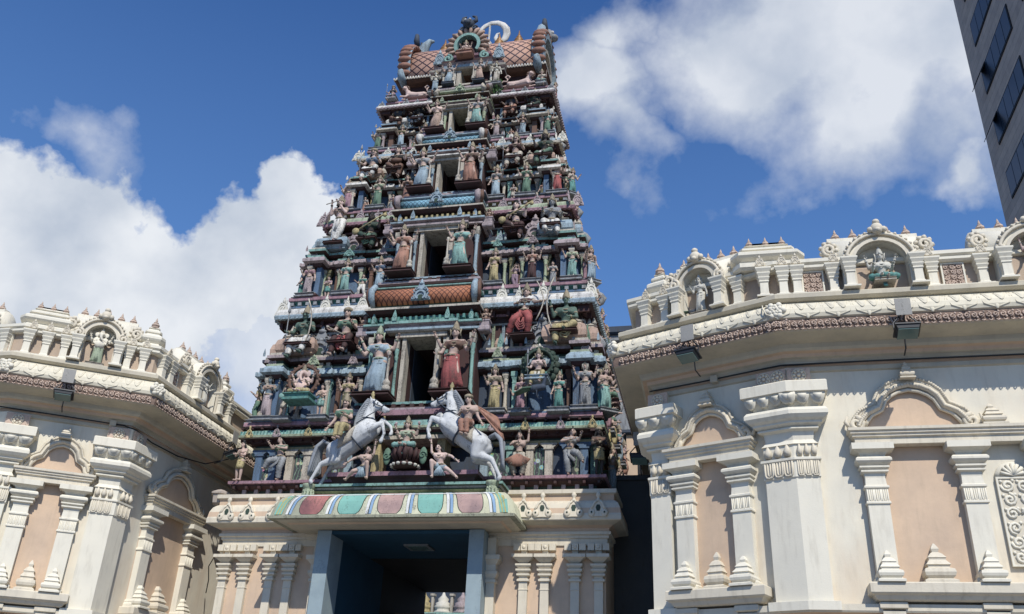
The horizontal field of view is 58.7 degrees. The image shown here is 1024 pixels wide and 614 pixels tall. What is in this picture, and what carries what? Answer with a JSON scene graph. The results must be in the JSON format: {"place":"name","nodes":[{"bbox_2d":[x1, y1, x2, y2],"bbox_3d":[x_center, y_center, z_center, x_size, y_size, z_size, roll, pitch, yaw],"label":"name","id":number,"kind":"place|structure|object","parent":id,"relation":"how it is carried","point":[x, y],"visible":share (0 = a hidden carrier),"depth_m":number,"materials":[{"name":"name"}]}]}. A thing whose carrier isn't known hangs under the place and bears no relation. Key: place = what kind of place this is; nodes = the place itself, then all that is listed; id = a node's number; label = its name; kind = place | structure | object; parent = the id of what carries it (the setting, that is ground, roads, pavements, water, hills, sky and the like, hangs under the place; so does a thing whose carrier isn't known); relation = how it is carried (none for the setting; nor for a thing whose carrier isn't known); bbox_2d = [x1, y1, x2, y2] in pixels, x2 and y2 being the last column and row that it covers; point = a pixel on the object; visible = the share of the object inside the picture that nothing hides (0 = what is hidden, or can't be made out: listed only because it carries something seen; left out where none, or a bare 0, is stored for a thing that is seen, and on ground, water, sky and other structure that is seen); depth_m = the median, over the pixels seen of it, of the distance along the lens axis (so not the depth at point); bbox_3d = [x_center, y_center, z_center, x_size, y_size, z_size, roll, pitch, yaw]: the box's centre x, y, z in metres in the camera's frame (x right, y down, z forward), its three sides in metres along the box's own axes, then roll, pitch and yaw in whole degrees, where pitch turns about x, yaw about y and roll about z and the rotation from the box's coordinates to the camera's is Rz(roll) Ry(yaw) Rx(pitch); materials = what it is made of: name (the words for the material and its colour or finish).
{"place":"outdoors","nodes":[
{"label":"outdoors","id":0,"kind":"place"},
{"bbox_2d":[0,0,1006,413],"label":"sky","id":1,"kind":"structure","parent":0,"point":[178,163],"materials":[{"name":"blue"}]},
{"bbox_2d":[608,325,631,457],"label":"building","id":2,"kind":"structure","parent":0,"point":[613,334],"depth_m":46.01,"materials":[{"name":"grey paint"}]},
{"bbox_2d":[621,429,642,474],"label":"house","id":3,"kind":"structure","parent":0,"point":[633,469],"depth_m":30.96,"materials":[{"name":"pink paint"}]},
{"bbox_2d":[953,0,1023,226],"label":"office tower","id":4,"kind":"structure","parent":0,"point":[992,32],"depth_m":44.91,"materials":[{"name":"grey concrete"}]},
{"bbox_2d":[970,0,991,46],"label":"window","id":5,"kind":"structure","parent":4,"relation":"in","point":[982,7],"depth_m":47.45,"materials":[{"name":"blue glass"}]},
{"bbox_2d":[972,4,1012,93],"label":"window","id":6,"kind":"structure","parent":4,"relation":"in","point":[1004,28],"depth_m":45.01,"materials":[{"name":"blue glass"}]},
{"bbox_2d":[984,55,1023,144],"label":"window","id":7,"kind":"structure","parent":4,"relation":"in","point":[1014,89],"depth_m":43.62,"materials":[{"name":"blue glass"}]},
{"bbox_2d":[1005,133,1023,198],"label":"window","id":8,"kind":"structure","parent":4,"relation":"in","point":[1014,172],"depth_m":43.20,"materials":[{"name":"blue glass"}]},
{"label":"ground","id":9,"kind":"structure","parent":0,"visible":0},
{"bbox_2d":[0,302,254,613],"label":"temple gallery","id":10,"kind":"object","parent":9,"relation":"on","point":[99,518],"visible":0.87,"depth_m":21.25,"materials":[{"name":"white paint"}]},
{"bbox_2d":[0,425,96,613],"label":"blind window","id":11,"kind":"structure","parent":10,"relation":"in","point":[50,492],"depth_m":20.08,"materials":[{"name":"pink paint"}]},
{"bbox_2d":[53,368,76,411],"bbox_3d":[-10.137,1.881,20.689,0.428,0.882,0.663,12,-28,-17],"label":"floodlight","id":12,"kind":"object","parent":10,"relation":"attached to","point":[65,394],"visible":1,"depth_m":20.51,"materials":[{"name":"metal"}]},
{"bbox_2d":[84,329,114,365],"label":"niche statue","id":13,"kind":"object","parent":10,"relation":"on","point":[101,342],"visible":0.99,"depth_m":21.61,"materials":[{"name":"white paint"}]},
{"bbox_2d":[0,406,228,463],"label":"cable","id":14,"kind":"object","parent":10,"relation":"attached to","point":[109,423],"visible":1,"depth_m":21.42,"materials":[{"name":"rubber"}]},
{"bbox_2d":[118,460,207,613],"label":"blind window","id":15,"kind":"structure","parent":10,"relation":"in","point":[172,520],"depth_m":22.73,"materials":[{"name":"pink paint"}]},
{"bbox_2d":[214,430,238,463],"bbox_3d":[-7.597,3.765,24.354,0.663,0.882,0.428,-3,-27,12],"label":"floodlight","id":16,"kind":"object","parent":10,"relation":"attached to","point":[229,454],"visible":0.84,"depth_m":24.23,"materials":[{"name":"metal"}]},
{"bbox_2d":[206,15,627,613],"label":"temple gateway tower","id":17,"kind":"structure","parent":9,"relation":"on","point":[542,533],"depth_m":22.78,"materials":[{"name":"paint"}]},
{"bbox_2d":[232,440,247,480],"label":"stucco statue","id":18,"kind":"object","parent":17,"relation":"on","point":[241,458],"visible":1,"depth_m":22.56,"materials":[{"name":"paint"}]},
{"bbox_2d":[244,383,262,422],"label":"stucco statue","id":19,"kind":"object","parent":17,"relation":"on","point":[258,401],"visible":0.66,"depth_m":23.69,"materials":[{"name":"paint"}]},
{"bbox_2d":[248,375,280,421],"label":"stucco statue","id":20,"kind":"object","parent":17,"relation":"on","point":[265,410],"visible":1,"depth_m":23.40,"materials":[{"name":"paint"}]},
{"bbox_2d":[261,435,287,479],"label":"stucco statue","id":21,"kind":"object","parent":17,"relation":"on","point":[280,458],"visible":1,"depth_m":22.41,"materials":[{"name":"paint"}]},
{"bbox_2d":[269,386,292,422],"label":"stucco statue","id":22,"kind":"object","parent":17,"relation":"on","point":[283,418],"visible":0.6,"depth_m":22.93,"materials":[{"name":"paint"}]},
{"bbox_2d":[283,299,315,357],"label":"stucco statue","id":23,"kind":"object","parent":17,"relation":"on","point":[304,326],"visible":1,"depth_m":24.08,"materials":[{"name":"paint"}]},
{"bbox_2d":[281,363,320,406],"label":"stucco statue","id":24,"kind":"object","parent":17,"relation":"on","point":[300,394],"visible":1,"depth_m":22.93,"materials":[{"name":"paint"}]},
{"bbox_2d":[293,264,315,297],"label":"stucco statue","id":25,"kind":"object","parent":17,"relation":"on","point":[309,280],"visible":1,"depth_m":25.34,"materials":[{"name":"paint"}]},
{"bbox_2d":[306,383,329,421],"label":"stucco statue","id":26,"kind":"object","parent":17,"relation":"on","point":[321,393],"visible":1,"depth_m":22.80,"materials":[{"name":"paint"}]},
{"bbox_2d":[322,195,348,244],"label":"stucco statue","id":27,"kind":"object","parent":17,"relation":"on","point":[341,210],"visible":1,"depth_m":26.27,"materials":[{"name":"paint"}]},
{"bbox_2d":[326,307,358,355],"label":"stucco statue","id":28,"kind":"object","parent":17,"relation":"on","point":[343,340],"visible":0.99,"depth_m":23.87,"materials":[{"name":"paint"}]},
{"bbox_2d":[331,258,354,295],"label":"stucco statue","id":29,"kind":"object","parent":17,"relation":"on","point":[344,289],"visible":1,"depth_m":25.11,"materials":[{"name":"paint"}]},
{"bbox_2d":[329,372,359,419],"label":"stucco statue","id":30,"kind":"object","parent":17,"relation":"on","point":[348,385],"visible":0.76,"depth_m":23.10,"materials":[{"name":"paint"}]},
{"bbox_2d":[334,178,355,209],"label":"stucco statue","id":31,"kind":"object","parent":17,"relation":"on","point":[348,196],"visible":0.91,"depth_m":27.25,"materials":[{"name":"paint"}]},
{"bbox_2d":[307,390,392,483],"bbox_3d":[-3.781,3.083,21.575,1.902,2.327,0.622,-3,-27,12],"label":"rearing horse statue","id":32,"kind":"object","parent":17,"relation":"on","point":[365,430],"visible":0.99,"depth_m":21.37,"materials":[{"name":"grey paint"}]},
{"bbox_2d":[324,393,352,439],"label":"rider statue","id":33,"kind":"object","parent":32,"relation":"attached to","point":[344,413],"visible":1,"depth_m":21.46,"materials":[{"name":"paint"}]},
{"bbox_2d":[343,439,377,480],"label":"stucco statue","id":34,"kind":"object","parent":17,"relation":"on","point":[365,458],"visible":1,"depth_m":20.92,"materials":[{"name":"paint"}]},
{"bbox_2d":[356,315,370,339],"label":"stucco statue","id":35,"kind":"object","parent":17,"relation":"on","point":[362,330],"visible":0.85,"depth_m":23.54,"materials":[{"name":"paint"}]},
{"bbox_2d":[352,211,386,249],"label":"stucco statue","id":36,"kind":"object","parent":17,"relation":"on","point":[368,239],"visible":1,"depth_m":25.78,"materials":[{"name":"paint"}]},
{"bbox_2d":[358,145,381,180],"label":"stucco statue","id":37,"kind":"object","parent":17,"relation":"on","point":[373,160],"visible":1,"depth_m":27.68,"materials":[{"name":"paint"}]},
{"bbox_2d":[350,325,400,402],"bbox_3d":[-3.338,1.350,22.667,1.124,2.001,0.645,-3,-27,12],"label":"stucco statue","id":38,"kind":"object","parent":17,"relation":"on","point":[377,381],"visible":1,"depth_m":22.37,"materials":[{"name":"paint"}]},
{"bbox_2d":[364,175,386,209],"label":"stucco statue","id":39,"kind":"object","parent":17,"relation":"on","point":[378,187],"visible":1,"depth_m":27.01,"materials":[{"name":"paint"}]},
{"bbox_2d":[365,256,386,291],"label":"stucco statue","id":40,"kind":"object","parent":17,"relation":"on","point":[380,267],"visible":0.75,"depth_m":25.05,"materials":[{"name":"paint"}]},
{"bbox_2d":[385,145,407,178],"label":"stucco statue","id":41,"kind":"object","parent":17,"relation":"on","point":[394,165],"visible":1,"depth_m":27.49,"materials":[{"name":"paint"}]},
{"bbox_2d":[391,125,407,148],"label":"stucco statue","id":42,"kind":"object","parent":17,"relation":"on","point":[401,132],"visible":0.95,"depth_m":28.54,"materials":[{"name":"paint"}]},
{"bbox_2d":[383,224,419,278],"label":"stucco statue","id":43,"kind":"object","parent":17,"relation":"on","point":[401,266],"visible":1,"depth_m":24.33,"materials":[{"name":"paint"}]},
{"bbox_2d":[383,416,426,470],"bbox_3d":[-2.473,3.125,21.239,0.838,1.257,0.829,16,-30,-25],"label":"stucco statue","id":44,"kind":"object","parent":17,"relation":"on","point":[405,454],"visible":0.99,"depth_m":20.99,"materials":[{"name":"paint"}]},
{"bbox_2d":[400,85,429,100],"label":"reclining lion statue","id":45,"kind":"object","parent":17,"relation":"on","point":[409,95],"visible":0.97,"depth_m":29.57,"materials":[{"name":"paint"}]},
{"bbox_2d":[409,106,425,126],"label":"stucco statue","id":46,"kind":"object","parent":17,"relation":"on","point":[417,120],"visible":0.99,"depth_m":28.92,"materials":[{"name":"paint"}]},
{"bbox_2d":[405,147,437,195],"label":"stucco statue","id":47,"kind":"object","parent":17,"relation":"on","point":[422,182],"visible":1,"depth_m":26.25,"materials":[{"name":"paint"}]},
{"bbox_2d":[424,99,447,134],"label":"stucco statue","id":48,"kind":"object","parent":17,"relation":"on","point":[436,126],"visible":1,"depth_m":27.78,"materials":[{"name":"paint"}]},
{"bbox_2d":[429,438,459,478],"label":"stucco statue","id":49,"kind":"object","parent":17,"relation":"on","point":[439,465],"visible":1,"depth_m":20.49,"materials":[{"name":"paint"}]},
{"bbox_2d":[441,62,457,86],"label":"stucco statue","id":50,"kind":"object","parent":17,"relation":"on","point":[449,79],"visible":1,"depth_m":29.05,"materials":[{"name":"paint"}]},
{"bbox_2d":[428,321,475,399],"bbox_3d":[-1.444,1.241,22.271,1.124,2.001,0.645,-3,-27,12],"label":"stucco statue","id":51,"kind":"object","parent":17,"relation":"on","point":[450,372],"visible":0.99,"depth_m":22.04,"materials":[{"name":"paint"}]},
{"bbox_2d":[442,219,476,274],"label":"stucco statue","id":52,"kind":"object","parent":17,"relation":"on","point":[459,264],"visible":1,"depth_m":24.01,"materials":[{"name":"paint"}]},
{"bbox_2d":[455,40,474,59],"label":"stucco statue","id":53,"kind":"object","parent":17,"relation":"on","point":[465,51],"visible":1,"depth_m":29.39,"materials":[{"name":"paint"}]},
{"bbox_2d":[426,382,507,480],"bbox_3d":[-1.059,2.866,21.038,2.016,2.466,0.659,-3,-27,12],"label":"rearing horse statue","id":54,"kind":"object","parent":17,"relation":"on","point":[476,443],"visible":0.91,"depth_m":20.76,"materials":[{"name":"grey paint"}]},
{"bbox_2d":[457,394,504,440],"bbox_3d":[-0.746,2.529,20.877,1.088,1.100,0.526,13,-28,-20],"label":"rider statue","id":55,"kind":"object","parent":54,"relation":"attached to","point":[469,408],"visible":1,"depth_m":20.83,"materials":[{"name":"paint"}]},
{"bbox_2d":[454,142,485,190],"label":"stucco statue","id":56,"kind":"object","parent":17,"relation":"on","point":[470,181],"visible":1,"depth_m":25.96,"materials":[{"name":"paint"}]},
{"bbox_2d":[465,94,488,130],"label":"stucco statue","id":57,"kind":"object","parent":17,"relation":"on","point":[476,123],"visible":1,"depth_m":27.53,"materials":[{"name":"paint"}]},
{"bbox_2d":[471,58,487,83],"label":"stucco statue","id":58,"kind":"object","parent":17,"relation":"on","point":[479,78],"visible":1,"depth_m":28.86,"materials":[{"name":"paint"}]},
{"bbox_2d":[478,308,491,333],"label":"stucco statue","id":59,"kind":"object","parent":17,"relation":"on","point":[485,325],"visible":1,"depth_m":22.88,"materials":[{"name":"paint"}]},
{"bbox_2d":[482,208,494,229],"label":"stucco statue","id":60,"kind":"object","parent":17,"relation":"on","point":[488,222],"visible":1,"depth_m":24.82,"materials":[{"name":"paint"}]},
{"bbox_2d":[479,363,507,414],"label":"stucco statue","id":61,"kind":"object","parent":17,"relation":"on","point":[494,379],"visible":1,"depth_m":22.16,"materials":[{"name":"paint"}]},
{"bbox_2d":[483,248,504,285],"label":"stucco statue","id":62,"kind":"object","parent":17,"relation":"on","point":[495,259],"visible":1,"depth_m":24.25,"materials":[{"name":"paint"}]},
{"bbox_2d":[490,61,502,88],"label":"stucco statue","id":63,"kind":"object","parent":17,"relation":"on","point":[496,68],"visible":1,"depth_m":28.95,"materials":[{"name":"paint"}]},
{"bbox_2d":[490,115,502,138],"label":"stucco statue","id":64,"kind":"object","parent":17,"relation":"on","point":[496,123],"visible":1,"depth_m":27.93,"materials":[{"name":"paint"}]},
{"bbox_2d":[488,164,505,199],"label":"stucco statue","id":65,"kind":"object","parent":17,"relation":"on","point":[497,174],"visible":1,"depth_m":26.31,"materials":[{"name":"paint"}]},
{"bbox_2d":[501,96,517,117],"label":"stucco statue","id":66,"kind":"object","parent":17,"relation":"on","point":[510,109],"visible":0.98,"depth_m":28.32,"materials":[{"name":"paint"}]},
{"bbox_2d":[501,131,524,168],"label":"stucco statue","id":67,"kind":"object","parent":17,"relation":"on","point":[514,157],"visible":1,"depth_m":26.84,"materials":[{"name":"paint"}]},
{"bbox_2d":[498,199,533,238],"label":"stucco statue","id":68,"kind":"object","parent":17,"relation":"on","point":[515,228],"visible":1,"depth_m":24.92,"materials":[{"name":"paint"}]},
{"bbox_2d":[505,427,530,475],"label":"stucco statue","id":69,"kind":"object","parent":17,"relation":"on","point":[518,457],"visible":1,"depth_m":21.09,"materials":[{"name":"paint"}]},
{"bbox_2d":[502,71,535,89],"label":"reclining lion statue","id":70,"kind":"object","parent":17,"relation":"on","point":[527,81],"visible":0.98,"depth_m":28.84,"materials":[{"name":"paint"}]},
{"bbox_2d":[508,373,531,415],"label":"stucco statue","id":71,"kind":"object","parent":17,"relation":"on","point":[520,409],"visible":0.78,"depth_m":21.70,"materials":[{"name":"paint"}]},
{"bbox_2d":[513,112,529,135],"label":"stucco statue","id":72,"kind":"object","parent":17,"relation":"on","point":[522,120],"visible":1,"depth_m":27.76,"materials":[{"name":"paint"}]},
{"bbox_2d":[505,281,545,343],"bbox_3d":[0.408,0.083,23.264,1.137,1.604,0.552,-3,-27,12],"label":"stucco statue","id":73,"kind":"object","parent":17,"relation":"on","point":[523,314],"visible":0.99,"depth_m":23.00,"materials":[{"name":"paint"}]},
{"bbox_2d":[514,162,536,197],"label":"stucco statue","id":74,"kind":"object","parent":17,"relation":"on","point":[526,172],"visible":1,"depth_m":26.09,"materials":[{"name":"paint"}]},
{"bbox_2d":[519,245,542,283],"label":"stucco statue","id":75,"kind":"object","parent":17,"relation":"on","point":[532,256],"visible":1,"depth_m":24.05,"materials":[{"name":"paint"}]},
{"bbox_2d":[514,372,547,398],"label":"peacock statue","id":76,"kind":"object","parent":17,"relation":"on","point":[536,388],"visible":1,"depth_m":21.33,"materials":[{"name":"paint"}]},
{"bbox_2d":[520,347,559,385],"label":"stucco statue","id":77,"kind":"object","parent":17,"relation":"on","point":[536,376],"visible":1,"depth_m":21.93,"materials":[{"name":"paint"}]},
{"bbox_2d":[531,128,553,164],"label":"stucco statue","id":78,"kind":"object","parent":17,"relation":"on","point":[545,144],"visible":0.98,"depth_m":26.66,"materials":[{"name":"paint"}]},
{"bbox_2d":[539,193,566,234],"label":"stucco statue","id":79,"kind":"object","parent":17,"relation":"on","point":[552,212],"visible":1,"depth_m":24.71,"materials":[{"name":"grey paint"}]},
{"bbox_2d":[545,159,567,193],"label":"stucco statue","id":80,"kind":"object","parent":17,"relation":"on","point":[557,187],"visible":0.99,"depth_m":25.88,"materials":[{"name":"paint"}]},
{"bbox_2d":[546,371,569,414],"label":"stucco statue","id":81,"kind":"object","parent":17,"relation":"on","point":[558,407],"visible":1,"depth_m":21.54,"materials":[{"name":"paint"}]},
{"bbox_2d":[546,277,577,344],"bbox_3d":[1.275,0.163,22.877,0.801,1.907,0.868,-3,-27,12],"label":"stucco statue","id":82,"kind":"object","parent":17,"relation":"on","point":[566,311],"visible":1,"depth_m":22.75,"materials":[{"name":"paint"}]},
{"bbox_2d":[560,245,582,279],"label":"stucco statue","id":83,"kind":"object","parent":17,"relation":"on","point":[572,264],"visible":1,"depth_m":23.80,"materials":[{"name":"paint"}]},
{"bbox_2d":[560,426,584,474],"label":"stucco statue","id":84,"kind":"object","parent":17,"relation":"on","point":[570,451],"visible":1,"depth_m":20.94,"materials":[{"name":"paint"}]},
{"bbox_2d":[568,167,580,199],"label":"stucco statue","id":85,"kind":"object","parent":17,"relation":"on","point":[572,176],"visible":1,"depth_m":25.88,"materials":[{"name":"paint"}]},
{"bbox_2d":[570,362,598,410],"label":"stucco statue","id":86,"kind":"object","parent":17,"relation":"on","point":[585,391],"visible":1,"depth_m":21.68,"materials":[{"name":"paint"}]},
{"bbox_2d":[584,245,601,286],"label":"stucco statue","id":87,"kind":"object","parent":17,"relation":"on","point":[592,265],"visible":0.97,"depth_m":23.89,"materials":[{"name":"paint"}]},
{"bbox_2d":[591,427,607,473],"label":"stucco statue","id":88,"kind":"object","parent":17,"relation":"on","point":[598,439],"visible":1,"depth_m":20.79,"materials":[{"name":"paint"}]},
{"bbox_2d":[597,364,617,417],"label":"stucco statue","id":89,"kind":"object","parent":17,"relation":"on","point":[606,409],"visible":0.97,"depth_m":21.68,"materials":[{"name":"paint"}]},
{"bbox_2d":[607,442,617,487],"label":"stucco statue","id":90,"kind":"object","parent":17,"relation":"on","point":[612,467],"visible":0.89,"depth_m":22.10,"materials":[{"name":"paint"}]},
{"bbox_2d":[610,384,622,413],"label":"stucco statue","id":91,"kind":"object","parent":17,"relation":"on","point":[614,396],"visible":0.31,"depth_m":26.33,"materials":[{"name":"paint"}]},
{"bbox_2d":[611,406,621,453],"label":"stucco statue","id":92,"kind":"object","parent":17,"relation":"on","point":[614,440],"visible":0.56,"depth_m":24.29,"materials":[{"name":"paint"}]},
{"bbox_2d":[617,425,626,469],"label":"stucco statue","id":93,"kind":"object","parent":17,"relation":"on","point":[619,439],"visible":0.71,"depth_m":25.57,"materials":[{"name":"paint"}]},
{"bbox_2d":[424,592,465,613],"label":"shrine","id":94,"kind":"object","parent":9,"relation":"on","point":[443,603],"visible":0.27,"depth_m":44.51,"materials":[{"name":"paint"}]},
{"bbox_2d":[607,475,653,613],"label":"wall","id":95,"kind":"structure","parent":9,"relation":"on","point":[633,575],"depth_m":21.50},
{"bbox_2d":[606,216,1023,613],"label":"temple gallery","id":96,"kind":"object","parent":9,"relation":"on","point":[886,487],"visible":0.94,"depth_m":16.09,"materials":[{"name":"white paint"}]},
{"bbox_2d":[629,432,649,475],"bbox_3d":[2.878,3.279,20.453,0.428,0.882,0.663,-3,-27,12],"label":"floodlight","id":97,"kind":"object","parent":96,"relation":"attached to","point":[637,459],"visible":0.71,"depth_m":20.20,"materials":[{"name":"metal"}]},
{"bbox_2d":[674,324,701,376],"bbox_3d":[3.389,0.802,17.175,0.428,0.882,0.663,-16,-32,32],"label":"floodlight","id":98,"kind":"object","parent":96,"relation":"attached to","point":[689,354],"visible":1,"depth_m":16.96,"materials":[{"name":"metal"}]},
{"bbox_2d":[688,274,707,314],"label":"niche statue","id":99,"kind":"object","parent":96,"relation":"on","point":[699,287],"visible":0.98,"depth_m":17.90,"materials":[{"name":"paint"}]},
{"bbox_2d":[662,390,773,613],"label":"blind window","id":100,"kind":"structure","parent":96,"relation":"in","point":[712,459],"depth_m":16.39,"materials":[{"name":"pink paint"}]},
{"bbox_2d":[649,353,1023,391],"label":"cable","id":101,"kind":"object","parent":96,"relation":"attached to","point":[842,362],"visible":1,"depth_m":16.53,"materials":[{"name":"rubber"}]},
{"bbox_2d":[863,247,900,288],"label":"niche statue","id":102,"kind":"object","parent":96,"relation":"on","point":[882,277],"visible":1,"depth_m":16.63,"materials":[{"name":"paint"}]},
{"bbox_2d":[892,298,920,355],"bbox_3d":[6.818,0.317,15.838,0.428,0.882,0.663,-3,-27,12],"label":"floodlight","id":103,"kind":"object","parent":96,"relation":"attached to","point":[904,330],"visible":1,"depth_m":15.62,"materials":[{"name":"metal"}]},
{"bbox_2d":[844,362,1023,613],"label":"blind window","id":104,"kind":"structure","parent":96,"relation":"in","point":[921,465],"depth_m":15.22,"materials":[{"name":"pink paint"}]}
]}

